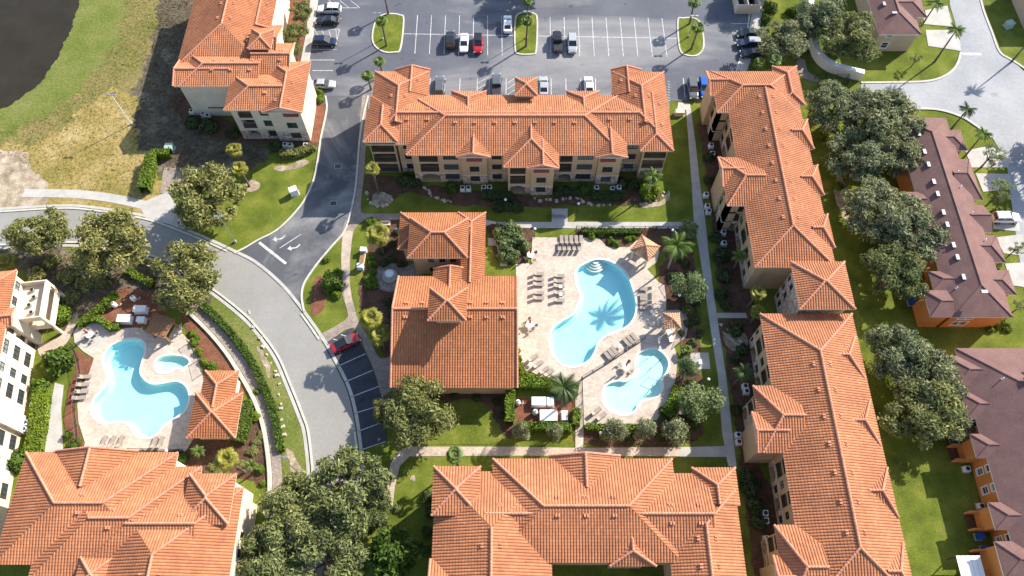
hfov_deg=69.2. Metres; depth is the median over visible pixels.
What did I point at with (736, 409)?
shrub
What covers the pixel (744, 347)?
shrub
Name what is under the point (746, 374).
palm tree
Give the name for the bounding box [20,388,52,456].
hedge
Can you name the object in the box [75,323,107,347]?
deck pad
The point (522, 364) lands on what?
shrub
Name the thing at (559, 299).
sun lounger
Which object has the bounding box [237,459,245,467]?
shrub
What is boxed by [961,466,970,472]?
air conditioner
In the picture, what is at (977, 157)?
drive
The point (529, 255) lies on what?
patio table
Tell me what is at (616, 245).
shrub
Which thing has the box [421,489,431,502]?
shrub
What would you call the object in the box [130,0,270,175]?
shaded terrain
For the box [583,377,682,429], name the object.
metal fence
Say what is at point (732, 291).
planting bed
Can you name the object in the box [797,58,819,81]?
back path
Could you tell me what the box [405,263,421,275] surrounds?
path
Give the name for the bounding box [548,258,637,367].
swimming pool
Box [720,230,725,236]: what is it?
air conditioner
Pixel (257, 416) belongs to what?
shrub
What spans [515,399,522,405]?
filter tank
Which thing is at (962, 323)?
window
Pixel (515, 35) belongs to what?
kerb
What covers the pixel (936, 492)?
ground
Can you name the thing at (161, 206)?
path
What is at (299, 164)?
bare ground
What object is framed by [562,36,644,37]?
stall line
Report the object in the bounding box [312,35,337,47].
parked car
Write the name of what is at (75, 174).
dry terrain
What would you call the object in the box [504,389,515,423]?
hedge
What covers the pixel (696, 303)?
shrub
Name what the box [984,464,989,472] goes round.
window
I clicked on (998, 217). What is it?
parked car
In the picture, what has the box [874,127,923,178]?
oak tree
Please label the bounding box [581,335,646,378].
metal fence
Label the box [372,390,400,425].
oak tree
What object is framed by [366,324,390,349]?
palm tree
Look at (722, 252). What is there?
shrub
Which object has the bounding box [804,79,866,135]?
oak tree
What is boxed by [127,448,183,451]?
metal fence
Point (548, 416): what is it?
pool heater
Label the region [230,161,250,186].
palm tree
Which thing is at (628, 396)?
swimming pool
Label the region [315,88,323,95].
shrub
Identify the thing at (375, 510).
oak tree
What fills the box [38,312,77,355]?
path
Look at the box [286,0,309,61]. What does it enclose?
planting bed
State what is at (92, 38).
bank terrain
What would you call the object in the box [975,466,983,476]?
window
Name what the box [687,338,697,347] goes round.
shrub
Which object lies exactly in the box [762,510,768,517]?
air conditioner
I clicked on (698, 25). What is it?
palm tree
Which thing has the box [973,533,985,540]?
wheelie bin
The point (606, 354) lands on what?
sun lounger
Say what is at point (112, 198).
sidewalk
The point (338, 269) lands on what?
shrub
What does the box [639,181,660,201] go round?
shrub
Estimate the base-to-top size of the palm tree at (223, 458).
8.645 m
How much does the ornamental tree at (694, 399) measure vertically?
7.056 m
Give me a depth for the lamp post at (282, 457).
100.88 m
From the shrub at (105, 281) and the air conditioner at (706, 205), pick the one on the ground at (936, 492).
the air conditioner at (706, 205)
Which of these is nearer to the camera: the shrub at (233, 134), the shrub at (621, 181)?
the shrub at (621, 181)
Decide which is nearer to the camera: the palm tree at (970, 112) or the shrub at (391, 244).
the shrub at (391, 244)
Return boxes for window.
[0,361,4,371]
[0,429,4,445]
[0,482,7,499]
[2,338,8,353]
[5,383,13,398]
[5,460,11,471]
[8,434,16,449]
[9,367,15,378]
[11,296,16,305]
[12,345,20,360]
[15,281,19,290]
[17,389,24,404]
[21,374,26,384]
[24,352,30,367]
[263,120,272,125]
[268,131,277,135]
[286,123,297,127]
[291,133,301,137]
[407,164,413,168]
[443,156,457,158]
[444,164,458,168]
[445,174,459,178]
[470,167,478,171]
[470,176,479,180]
[492,156,501,158]
[492,164,501,168]
[492,174,501,178]
[536,178,545,182]
[536,187,544,191]
[575,174,590,178]
[576,164,591,168]
[578,156,593,158]
[600,177,610,181]
[602,167,612,171]
[623,164,633,168]
[625,154,635,158]
[627,145,637,148]
[879,42,889,48]
[948,321,960,325]
[956,321,969,325]
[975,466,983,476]
[980,485,989,495]
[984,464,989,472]
[989,483,995,491]
[994,535,1002,540]
[1004,533,1009,540]
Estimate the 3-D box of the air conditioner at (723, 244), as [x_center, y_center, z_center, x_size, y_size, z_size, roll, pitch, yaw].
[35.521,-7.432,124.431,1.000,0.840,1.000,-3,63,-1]
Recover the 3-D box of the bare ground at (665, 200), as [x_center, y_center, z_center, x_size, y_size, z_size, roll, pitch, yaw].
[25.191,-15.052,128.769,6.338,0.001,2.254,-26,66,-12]
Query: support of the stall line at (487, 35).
on the parking lot
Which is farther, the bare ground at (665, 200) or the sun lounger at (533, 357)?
the bare ground at (665, 200)
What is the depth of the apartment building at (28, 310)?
111.16 m
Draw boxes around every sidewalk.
[0,189,23,199]
[22,189,149,209]
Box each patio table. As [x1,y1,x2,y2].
[85,331,93,337]
[526,321,533,327]
[527,251,533,257]
[622,363,629,369]
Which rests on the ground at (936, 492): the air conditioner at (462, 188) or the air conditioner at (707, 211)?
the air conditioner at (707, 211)
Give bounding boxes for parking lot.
[309,0,747,108]
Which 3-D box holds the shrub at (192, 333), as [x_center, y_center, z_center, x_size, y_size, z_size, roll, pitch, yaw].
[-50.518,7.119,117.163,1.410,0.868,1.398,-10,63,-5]
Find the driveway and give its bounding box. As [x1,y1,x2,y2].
[236,96,366,305]
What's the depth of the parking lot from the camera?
145.37 m
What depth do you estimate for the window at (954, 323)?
116.94 m
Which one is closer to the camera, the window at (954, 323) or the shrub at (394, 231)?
the window at (954, 323)
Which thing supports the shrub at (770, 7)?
on the ground at (936, 492)
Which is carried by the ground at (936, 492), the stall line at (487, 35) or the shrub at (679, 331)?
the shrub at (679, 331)
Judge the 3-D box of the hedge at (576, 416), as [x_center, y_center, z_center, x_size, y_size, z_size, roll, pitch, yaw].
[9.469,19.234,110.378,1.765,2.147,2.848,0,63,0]
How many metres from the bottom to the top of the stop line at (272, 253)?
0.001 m
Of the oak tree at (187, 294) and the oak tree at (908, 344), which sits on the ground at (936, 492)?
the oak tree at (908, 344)
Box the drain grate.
[991,92,998,96]
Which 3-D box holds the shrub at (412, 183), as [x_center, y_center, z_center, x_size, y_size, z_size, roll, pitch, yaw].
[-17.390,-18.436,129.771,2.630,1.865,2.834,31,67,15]
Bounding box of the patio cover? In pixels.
[947,555,984,575]
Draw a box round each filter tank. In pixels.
[110,302,120,307]
[130,295,139,301]
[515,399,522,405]
[532,409,537,415]
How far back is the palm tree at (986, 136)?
127.09 m
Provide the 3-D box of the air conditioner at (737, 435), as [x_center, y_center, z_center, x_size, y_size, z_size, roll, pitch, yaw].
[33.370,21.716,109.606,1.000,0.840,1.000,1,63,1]
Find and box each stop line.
[258,242,286,263]
[963,53,980,54]
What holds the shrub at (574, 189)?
on the planting bed at (369, 182)
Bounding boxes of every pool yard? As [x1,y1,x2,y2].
[94,288,167,327]
[515,398,574,426]
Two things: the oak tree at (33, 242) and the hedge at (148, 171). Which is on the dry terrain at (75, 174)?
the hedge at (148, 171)
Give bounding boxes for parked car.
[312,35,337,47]
[312,79,335,89]
[315,15,339,26]
[317,2,341,14]
[330,333,360,353]
[434,76,445,94]
[445,30,455,49]
[458,33,468,51]
[472,33,483,53]
[490,73,502,94]
[502,15,512,32]
[538,77,548,94]
[551,30,562,52]
[567,33,577,53]
[583,77,594,90]
[686,78,699,99]
[697,76,707,97]
[736,28,756,38]
[736,36,761,48]
[739,47,764,58]
[991,210,1020,224]
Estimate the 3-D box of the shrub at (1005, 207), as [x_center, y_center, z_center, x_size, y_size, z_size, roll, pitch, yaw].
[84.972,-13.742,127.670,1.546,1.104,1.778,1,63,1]
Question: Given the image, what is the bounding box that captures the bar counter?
[666,330,673,342]
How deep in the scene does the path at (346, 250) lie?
123.17 m
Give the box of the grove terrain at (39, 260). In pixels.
[0,247,211,336]
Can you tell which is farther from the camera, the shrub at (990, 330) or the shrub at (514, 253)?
the shrub at (514, 253)
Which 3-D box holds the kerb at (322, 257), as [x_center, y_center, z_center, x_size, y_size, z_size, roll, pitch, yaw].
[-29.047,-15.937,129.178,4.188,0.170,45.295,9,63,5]
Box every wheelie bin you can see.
[906,298,916,305]
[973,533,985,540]
[979,545,990,548]
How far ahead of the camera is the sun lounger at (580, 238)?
124.90 m
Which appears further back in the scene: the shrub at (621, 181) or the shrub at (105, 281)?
the shrub at (621, 181)
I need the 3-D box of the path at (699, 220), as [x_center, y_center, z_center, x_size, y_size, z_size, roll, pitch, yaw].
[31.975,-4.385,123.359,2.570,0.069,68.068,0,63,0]
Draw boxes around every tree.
[0,205,73,255]
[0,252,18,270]
[66,206,150,277]
[146,239,222,315]
[166,160,247,230]
[190,444,205,458]
[213,447,246,473]
[225,143,241,161]
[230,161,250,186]
[235,519,302,575]
[244,459,259,472]
[252,469,324,552]
[279,509,371,575]
[282,22,308,44]
[288,0,312,23]
[290,42,302,59]
[300,443,394,541]
[355,486,400,537]
[358,307,385,332]
[361,70,373,89]
[361,525,424,575]
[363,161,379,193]
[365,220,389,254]
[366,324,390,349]
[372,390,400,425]
[373,56,385,70]
[374,16,387,45]
[382,374,459,450]
[446,445,463,465]
[520,15,533,46]
[523,0,532,14]
[547,372,579,409]
[643,167,662,196]
[661,231,694,268]
[669,270,709,303]
[675,356,699,378]
[676,380,725,424]
[678,219,698,238]
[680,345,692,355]
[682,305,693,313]
[688,0,700,24]
[690,21,704,49]
[732,247,748,269]
[732,363,754,385]
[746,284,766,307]
[749,303,766,323]
[752,56,766,70]
[754,19,809,62]
[767,54,781,70]
[793,0,850,40]
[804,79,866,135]
[812,10,881,62]
[822,125,897,185]
[840,176,923,244]
[843,84,928,147]
[859,243,929,300]
[862,322,935,381]
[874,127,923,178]
[874,203,950,262]
[876,377,965,451]
[884,338,969,411]
[909,53,923,66]
[921,0,943,25]
[933,22,964,62]
[936,402,974,442]
[951,101,977,128]
[962,126,992,158]
[980,142,1007,167]
[990,177,1015,201]
[1007,242,1023,255]
[1010,47,1023,62]
[1012,299,1023,312]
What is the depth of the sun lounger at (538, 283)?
120.96 m
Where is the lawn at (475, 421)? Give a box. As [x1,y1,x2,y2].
[422,399,509,444]
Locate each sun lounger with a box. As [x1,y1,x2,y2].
[71,395,85,399]
[74,389,87,393]
[76,382,89,386]
[77,374,91,378]
[97,435,107,446]
[106,435,116,447]
[114,435,124,446]
[149,436,157,447]
[155,436,164,447]
[527,353,537,361]
[532,360,543,367]
[533,271,543,274]
[533,276,543,280]
[533,281,543,285]
[533,290,543,293]
[533,295,543,299]
[539,365,549,373]
[543,368,553,375]
[553,273,564,277]
[553,278,564,282]
[553,283,564,287]
[553,290,564,293]
[553,297,564,301]
[567,242,570,249]
[569,235,572,242]
[574,235,577,242]
[579,235,582,242]
[590,406,601,414]
[596,411,606,420]
[603,351,612,360]
[607,348,616,357]
[610,346,619,354]
[622,337,631,346]
[626,335,636,343]
[630,332,639,341]
[640,286,651,290]
[640,292,651,296]
[640,296,651,300]
[640,300,651,304]
[640,305,651,309]
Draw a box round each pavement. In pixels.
[301,0,315,61]
[738,0,763,70]
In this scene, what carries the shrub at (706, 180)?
on the planting bed at (732, 291)
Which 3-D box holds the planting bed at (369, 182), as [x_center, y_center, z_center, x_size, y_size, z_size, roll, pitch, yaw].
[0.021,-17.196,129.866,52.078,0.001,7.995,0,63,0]
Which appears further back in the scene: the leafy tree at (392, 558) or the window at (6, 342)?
the window at (6, 342)
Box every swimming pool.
[90,337,189,438]
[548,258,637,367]
[601,347,669,415]
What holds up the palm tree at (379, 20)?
on the traffic island at (393, 26)
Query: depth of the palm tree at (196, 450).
106.09 m
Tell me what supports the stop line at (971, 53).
on the estate road at (974, 81)
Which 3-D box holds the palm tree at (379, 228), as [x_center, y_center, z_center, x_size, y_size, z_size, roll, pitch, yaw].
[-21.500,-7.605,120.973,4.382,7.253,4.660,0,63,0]
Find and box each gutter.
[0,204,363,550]
[0,244,309,547]
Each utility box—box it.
[164,143,175,152]
[288,185,299,197]
[552,210,566,217]
[674,109,684,116]
[696,359,701,366]
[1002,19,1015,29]
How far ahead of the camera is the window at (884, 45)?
143.37 m
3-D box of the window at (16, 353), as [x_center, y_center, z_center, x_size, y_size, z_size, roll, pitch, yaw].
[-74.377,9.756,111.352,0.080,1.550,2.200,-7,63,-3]
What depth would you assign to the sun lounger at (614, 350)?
115.71 m
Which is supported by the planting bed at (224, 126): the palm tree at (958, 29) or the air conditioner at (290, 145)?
the air conditioner at (290, 145)
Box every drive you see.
[924,6,952,26]
[926,30,960,50]
[966,146,1010,166]
[976,173,1010,191]
[992,222,1019,230]
[997,234,1023,255]
[1005,262,1023,286]
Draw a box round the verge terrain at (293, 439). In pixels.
[209,293,310,500]
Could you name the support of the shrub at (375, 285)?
on the planting bed at (372, 298)
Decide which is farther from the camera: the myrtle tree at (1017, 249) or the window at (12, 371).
the myrtle tree at (1017, 249)
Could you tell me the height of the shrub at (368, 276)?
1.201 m
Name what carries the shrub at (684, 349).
on the planting bed at (692, 333)
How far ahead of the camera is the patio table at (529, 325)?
117.27 m
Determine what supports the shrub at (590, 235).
on the planting bed at (650, 235)
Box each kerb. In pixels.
[0,207,226,250]
[0,241,313,569]
[188,313,271,517]
[234,96,327,253]
[300,313,319,339]
[301,95,368,311]
[308,0,317,60]
[346,432,358,553]
[372,13,404,52]
[514,12,537,54]
[677,17,704,56]
[736,2,751,70]
[861,52,961,82]
[906,107,990,137]
[980,0,1023,68]
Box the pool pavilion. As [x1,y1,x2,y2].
[630,235,660,267]
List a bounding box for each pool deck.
[73,323,202,451]
[516,237,687,449]
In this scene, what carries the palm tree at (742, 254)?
on the planting bed at (732, 291)
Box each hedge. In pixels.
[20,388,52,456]
[75,291,120,328]
[84,315,120,330]
[123,266,156,288]
[137,153,159,193]
[149,147,172,159]
[198,300,285,452]
[229,398,254,444]
[279,142,315,158]
[480,189,512,201]
[492,199,520,212]
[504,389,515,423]
[513,375,579,396]
[517,420,572,433]
[571,407,581,427]
[581,226,640,235]
[585,422,638,432]
[592,189,624,201]
[658,384,686,418]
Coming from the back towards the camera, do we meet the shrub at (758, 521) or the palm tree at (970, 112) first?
the palm tree at (970, 112)
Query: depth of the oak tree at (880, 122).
128.50 m
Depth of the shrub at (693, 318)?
117.86 m
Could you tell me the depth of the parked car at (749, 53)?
142.96 m
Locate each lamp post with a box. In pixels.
[106,94,132,124]
[214,215,236,242]
[275,456,299,472]
[373,12,383,39]
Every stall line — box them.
[436,34,513,35]
[487,16,487,54]
[550,24,550,55]
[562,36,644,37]
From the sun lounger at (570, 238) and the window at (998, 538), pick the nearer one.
the window at (998, 538)
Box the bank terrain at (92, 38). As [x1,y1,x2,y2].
[0,0,129,140]
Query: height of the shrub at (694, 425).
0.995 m
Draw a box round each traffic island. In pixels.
[373,14,402,51]
[516,13,536,53]
[679,18,702,54]
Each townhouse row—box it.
[892,117,1016,326]
[945,348,1023,575]
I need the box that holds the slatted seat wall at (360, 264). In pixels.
[356,247,366,270]
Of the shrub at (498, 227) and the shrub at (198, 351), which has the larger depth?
the shrub at (498, 227)
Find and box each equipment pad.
[160,168,199,192]
[690,353,709,368]
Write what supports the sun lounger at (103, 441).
on the pool deck at (173, 432)
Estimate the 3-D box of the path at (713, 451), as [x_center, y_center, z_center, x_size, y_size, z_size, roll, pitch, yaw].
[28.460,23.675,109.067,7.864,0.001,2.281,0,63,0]
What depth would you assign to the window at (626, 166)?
130.59 m
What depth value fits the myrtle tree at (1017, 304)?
116.86 m
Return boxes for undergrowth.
[3,0,251,325]
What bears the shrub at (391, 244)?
on the planting bed at (372, 298)
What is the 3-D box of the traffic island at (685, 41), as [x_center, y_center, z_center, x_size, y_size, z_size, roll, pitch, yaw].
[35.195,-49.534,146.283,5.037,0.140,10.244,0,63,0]
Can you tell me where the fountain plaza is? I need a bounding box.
[375,263,406,291]
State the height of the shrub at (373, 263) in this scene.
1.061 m
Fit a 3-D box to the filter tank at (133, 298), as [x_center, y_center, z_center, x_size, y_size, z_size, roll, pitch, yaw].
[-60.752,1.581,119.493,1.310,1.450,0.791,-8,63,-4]
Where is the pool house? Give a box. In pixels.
[185,370,243,438]
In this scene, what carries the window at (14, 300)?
in the apartment building at (28, 310)
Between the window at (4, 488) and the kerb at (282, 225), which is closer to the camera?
the window at (4, 488)
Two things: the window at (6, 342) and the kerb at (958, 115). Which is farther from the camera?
the kerb at (958, 115)
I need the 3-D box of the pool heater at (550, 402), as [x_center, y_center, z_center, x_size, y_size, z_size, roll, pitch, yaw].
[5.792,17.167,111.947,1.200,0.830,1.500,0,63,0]
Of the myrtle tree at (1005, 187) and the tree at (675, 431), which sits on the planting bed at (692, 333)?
the tree at (675, 431)
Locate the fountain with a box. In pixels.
[382,269,397,283]
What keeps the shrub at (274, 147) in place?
on the ground at (936, 492)
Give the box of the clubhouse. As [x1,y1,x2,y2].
[389,211,517,393]
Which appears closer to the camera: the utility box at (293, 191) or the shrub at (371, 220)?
the shrub at (371, 220)
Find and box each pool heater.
[116,314,133,324]
[132,305,149,314]
[136,316,147,323]
[531,397,546,407]
[539,410,557,422]
[546,397,553,406]
[561,410,567,421]
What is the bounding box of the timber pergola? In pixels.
[145,313,178,342]
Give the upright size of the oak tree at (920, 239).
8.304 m
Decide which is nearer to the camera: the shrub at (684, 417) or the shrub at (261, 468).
the shrub at (261, 468)
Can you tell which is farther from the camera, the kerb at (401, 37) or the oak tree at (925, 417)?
the kerb at (401, 37)
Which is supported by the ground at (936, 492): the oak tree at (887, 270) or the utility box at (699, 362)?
the oak tree at (887, 270)
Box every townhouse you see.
[855,0,926,50]
[1011,0,1023,28]
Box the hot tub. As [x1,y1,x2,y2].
[153,353,190,373]
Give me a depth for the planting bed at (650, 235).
125.55 m
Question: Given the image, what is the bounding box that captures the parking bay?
[325,328,386,448]
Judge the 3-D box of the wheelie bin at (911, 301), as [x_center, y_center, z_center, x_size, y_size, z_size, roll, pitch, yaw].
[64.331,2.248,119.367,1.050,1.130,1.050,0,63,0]
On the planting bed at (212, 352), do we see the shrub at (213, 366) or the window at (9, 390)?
the shrub at (213, 366)
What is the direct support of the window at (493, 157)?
in the apartment building at (525, 138)
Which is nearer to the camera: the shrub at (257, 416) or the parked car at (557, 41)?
the shrub at (257, 416)
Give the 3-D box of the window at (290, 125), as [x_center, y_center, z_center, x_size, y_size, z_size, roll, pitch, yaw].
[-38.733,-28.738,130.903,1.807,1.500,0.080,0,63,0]
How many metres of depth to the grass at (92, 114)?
135.90 m
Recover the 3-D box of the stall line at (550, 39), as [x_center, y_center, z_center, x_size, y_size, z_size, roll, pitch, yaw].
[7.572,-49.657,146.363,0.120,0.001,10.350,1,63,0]
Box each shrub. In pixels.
[7,448,24,472]
[25,265,46,280]
[30,377,50,392]
[40,345,76,378]
[42,254,62,269]
[56,265,79,286]
[56,303,72,325]
[62,289,80,307]
[62,431,73,440]
[65,438,77,447]
[74,272,100,292]
[75,437,82,445]
[94,275,111,288]
[177,452,188,464]
[184,114,199,128]
[188,329,196,336]
[189,337,199,346]
[193,348,202,356]
[198,117,218,133]
[199,358,207,365]
[206,462,214,470]
[207,361,217,370]
[213,468,222,473]
[225,127,237,139]
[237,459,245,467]
[245,444,259,457]
[250,411,260,421]
[251,436,262,446]
[253,388,259,394]
[254,463,264,474]
[257,430,262,440]
[259,479,265,486]
[269,141,281,152]
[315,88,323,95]
[316,95,324,103]
[320,269,345,294]
[323,256,330,262]
[331,290,341,299]
[333,267,343,275]
[363,272,373,282]
[364,280,372,289]
[365,217,377,226]
[367,253,374,260]
[368,260,376,267]
[368,268,377,275]
[369,276,377,283]
[373,282,378,288]
[378,246,387,254]
[380,258,388,266]
[383,297,392,307]
[387,255,395,263]
[388,240,395,246]
[393,228,398,235]
[396,260,404,267]
[398,172,412,186]
[406,175,421,188]
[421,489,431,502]
[422,525,432,538]
[422,545,430,556]
[425,505,433,518]
[444,181,459,193]
[449,393,457,399]
[472,394,479,401]
[492,222,508,239]
[492,399,498,405]
[494,201,503,212]
[495,250,505,262]
[496,234,515,252]
[498,411,504,419]
[503,218,522,237]
[505,247,520,263]
[507,230,525,245]
[511,200,523,212]
[517,240,530,252]
[518,362,524,370]
[519,370,527,375]
[552,185,564,197]
[563,184,572,195]
[572,186,581,196]
[578,182,591,195]
[587,232,595,240]
[607,236,614,244]
[612,240,620,247]
[616,176,628,187]
[624,235,631,242]
[626,435,634,442]
[627,177,640,189]
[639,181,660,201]
[656,432,664,440]
[667,271,678,281]
[677,329,684,335]
[679,411,688,419]
[681,260,690,268]
[683,319,692,328]
[685,379,695,384]
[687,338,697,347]
[690,315,700,324]
[690,420,698,429]
[692,298,700,306]
[696,329,704,337]
[702,152,714,162]
[703,175,713,184]
[708,230,722,242]
[712,246,730,262]
[714,286,728,299]
[715,267,730,283]
[720,299,732,310]
[726,322,743,337]
[730,352,742,364]
[730,404,742,416]
[736,342,748,354]
[738,467,755,483]
[740,477,760,496]
[746,495,765,518]
[748,514,765,529]
[761,14,771,24]
[763,2,778,14]
[785,6,799,17]
[817,129,829,139]
[833,181,843,190]
[986,326,994,332]
[991,206,1002,212]
[995,320,1004,329]
[1002,204,1009,210]
[1002,323,1013,332]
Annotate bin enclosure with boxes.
[732,0,760,13]
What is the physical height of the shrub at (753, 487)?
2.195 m
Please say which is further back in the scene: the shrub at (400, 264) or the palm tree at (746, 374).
the shrub at (400, 264)
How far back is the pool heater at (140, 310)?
118.49 m
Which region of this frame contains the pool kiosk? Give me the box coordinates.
[662,312,681,333]
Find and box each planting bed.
[64,350,92,447]
[161,389,266,484]
[169,93,318,147]
[182,314,245,394]
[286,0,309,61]
[310,103,325,142]
[311,276,325,315]
[358,219,407,357]
[364,173,660,208]
[428,394,514,438]
[486,224,533,265]
[573,431,670,447]
[575,228,685,256]
[646,237,703,445]
[696,121,753,312]
[718,311,777,575]
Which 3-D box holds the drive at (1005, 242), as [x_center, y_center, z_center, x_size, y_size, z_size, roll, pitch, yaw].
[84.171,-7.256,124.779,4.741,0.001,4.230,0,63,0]
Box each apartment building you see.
[0,269,68,536]
[0,446,256,575]
[172,0,316,140]
[362,64,673,194]
[428,451,746,575]
[700,65,856,313]
[741,313,911,575]
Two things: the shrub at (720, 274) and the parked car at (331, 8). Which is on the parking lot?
the parked car at (331, 8)
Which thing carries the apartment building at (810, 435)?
on the ground at (936, 492)
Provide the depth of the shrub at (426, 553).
102.03 m
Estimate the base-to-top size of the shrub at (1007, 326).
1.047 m
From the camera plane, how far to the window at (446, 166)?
126.85 m
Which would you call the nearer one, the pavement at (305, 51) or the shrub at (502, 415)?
the shrub at (502, 415)
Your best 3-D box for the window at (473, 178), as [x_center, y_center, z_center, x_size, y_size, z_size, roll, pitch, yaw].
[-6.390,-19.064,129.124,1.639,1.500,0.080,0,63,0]
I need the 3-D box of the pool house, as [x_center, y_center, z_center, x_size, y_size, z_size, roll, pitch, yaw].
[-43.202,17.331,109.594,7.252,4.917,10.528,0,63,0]
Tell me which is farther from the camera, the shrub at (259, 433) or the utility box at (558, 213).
the utility box at (558, 213)
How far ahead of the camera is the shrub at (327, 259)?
123.01 m
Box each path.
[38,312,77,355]
[45,383,63,451]
[141,192,188,228]
[191,304,281,516]
[318,90,399,400]
[341,231,352,303]
[387,447,679,505]
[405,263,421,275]
[486,220,693,228]
[488,238,506,265]
[552,209,567,221]
[677,102,736,466]
[680,445,730,456]
[717,313,746,317]
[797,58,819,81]
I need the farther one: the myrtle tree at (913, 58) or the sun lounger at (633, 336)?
the myrtle tree at (913, 58)
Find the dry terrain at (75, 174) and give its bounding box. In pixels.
[0,87,161,216]
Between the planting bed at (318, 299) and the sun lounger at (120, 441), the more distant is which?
the planting bed at (318, 299)
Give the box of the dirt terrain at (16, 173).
[0,150,49,210]
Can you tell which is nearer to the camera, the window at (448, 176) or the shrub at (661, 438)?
the shrub at (661, 438)
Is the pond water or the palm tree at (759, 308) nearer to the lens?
the palm tree at (759, 308)
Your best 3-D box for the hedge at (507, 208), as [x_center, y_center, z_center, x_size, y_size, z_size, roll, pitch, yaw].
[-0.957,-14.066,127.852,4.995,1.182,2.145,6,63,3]
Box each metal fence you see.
[68,342,80,440]
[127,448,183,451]
[186,340,203,373]
[576,226,679,229]
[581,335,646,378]
[582,377,583,426]
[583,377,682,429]
[667,278,687,341]
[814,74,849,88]
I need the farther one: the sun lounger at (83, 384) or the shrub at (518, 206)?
the shrub at (518, 206)
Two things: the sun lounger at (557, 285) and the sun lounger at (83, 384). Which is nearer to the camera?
the sun lounger at (83, 384)
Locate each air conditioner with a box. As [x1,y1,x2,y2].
[282,142,287,148]
[288,143,293,148]
[460,185,465,191]
[466,185,470,191]
[702,192,708,198]
[704,203,709,209]
[705,208,710,215]
[707,143,713,148]
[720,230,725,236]
[720,240,726,247]
[733,432,741,438]
[734,439,741,445]
[741,383,747,389]
[742,388,749,395]
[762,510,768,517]
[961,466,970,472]
[975,503,984,509]
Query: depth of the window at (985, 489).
105.01 m
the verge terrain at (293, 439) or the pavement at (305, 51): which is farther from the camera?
the pavement at (305, 51)
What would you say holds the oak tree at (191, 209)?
on the ground at (936, 492)
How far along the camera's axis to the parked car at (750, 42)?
143.99 m
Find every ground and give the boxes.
[0,0,1023,575]
[246,180,259,191]
[257,346,269,377]
[274,160,308,171]
[286,448,301,473]
[372,192,392,206]
[639,191,669,207]
[722,332,747,350]
[833,176,848,218]
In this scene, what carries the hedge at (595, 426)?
on the planting bed at (591, 436)
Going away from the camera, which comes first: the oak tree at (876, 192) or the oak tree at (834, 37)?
the oak tree at (876, 192)
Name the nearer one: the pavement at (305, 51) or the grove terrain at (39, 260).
the grove terrain at (39, 260)
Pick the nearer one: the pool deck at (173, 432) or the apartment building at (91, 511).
the apartment building at (91, 511)
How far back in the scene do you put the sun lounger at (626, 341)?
116.32 m
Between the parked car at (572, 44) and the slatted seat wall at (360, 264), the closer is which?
the slatted seat wall at (360, 264)
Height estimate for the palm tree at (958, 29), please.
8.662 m
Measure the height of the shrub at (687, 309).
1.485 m
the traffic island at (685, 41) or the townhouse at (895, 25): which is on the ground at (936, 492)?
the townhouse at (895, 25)
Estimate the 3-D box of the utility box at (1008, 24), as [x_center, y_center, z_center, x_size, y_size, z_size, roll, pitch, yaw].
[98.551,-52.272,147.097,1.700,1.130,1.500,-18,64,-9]
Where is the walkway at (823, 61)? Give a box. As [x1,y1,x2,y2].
[806,0,864,80]
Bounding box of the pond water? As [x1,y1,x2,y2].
[0,0,78,108]
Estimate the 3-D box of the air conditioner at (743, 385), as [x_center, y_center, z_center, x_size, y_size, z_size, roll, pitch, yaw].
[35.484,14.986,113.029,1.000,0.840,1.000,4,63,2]
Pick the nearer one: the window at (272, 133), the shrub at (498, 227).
the shrub at (498, 227)
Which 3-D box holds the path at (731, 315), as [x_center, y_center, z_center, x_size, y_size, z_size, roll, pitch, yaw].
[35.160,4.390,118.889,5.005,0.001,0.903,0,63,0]
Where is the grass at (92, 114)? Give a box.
[0,0,164,190]
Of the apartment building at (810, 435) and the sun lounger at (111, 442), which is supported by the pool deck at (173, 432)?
the sun lounger at (111, 442)
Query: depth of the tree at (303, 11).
144.54 m
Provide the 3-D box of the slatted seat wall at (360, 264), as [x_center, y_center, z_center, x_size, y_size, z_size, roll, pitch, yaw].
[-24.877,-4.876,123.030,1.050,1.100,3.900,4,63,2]
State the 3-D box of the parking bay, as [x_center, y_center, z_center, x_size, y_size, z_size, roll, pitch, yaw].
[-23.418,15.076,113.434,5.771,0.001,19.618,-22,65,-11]
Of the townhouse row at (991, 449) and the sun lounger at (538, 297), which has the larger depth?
the sun lounger at (538, 297)
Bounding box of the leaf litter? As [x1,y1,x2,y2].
[170,95,779,569]
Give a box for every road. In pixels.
[0,209,356,575]
[861,0,1023,262]
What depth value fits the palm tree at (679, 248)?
116.09 m

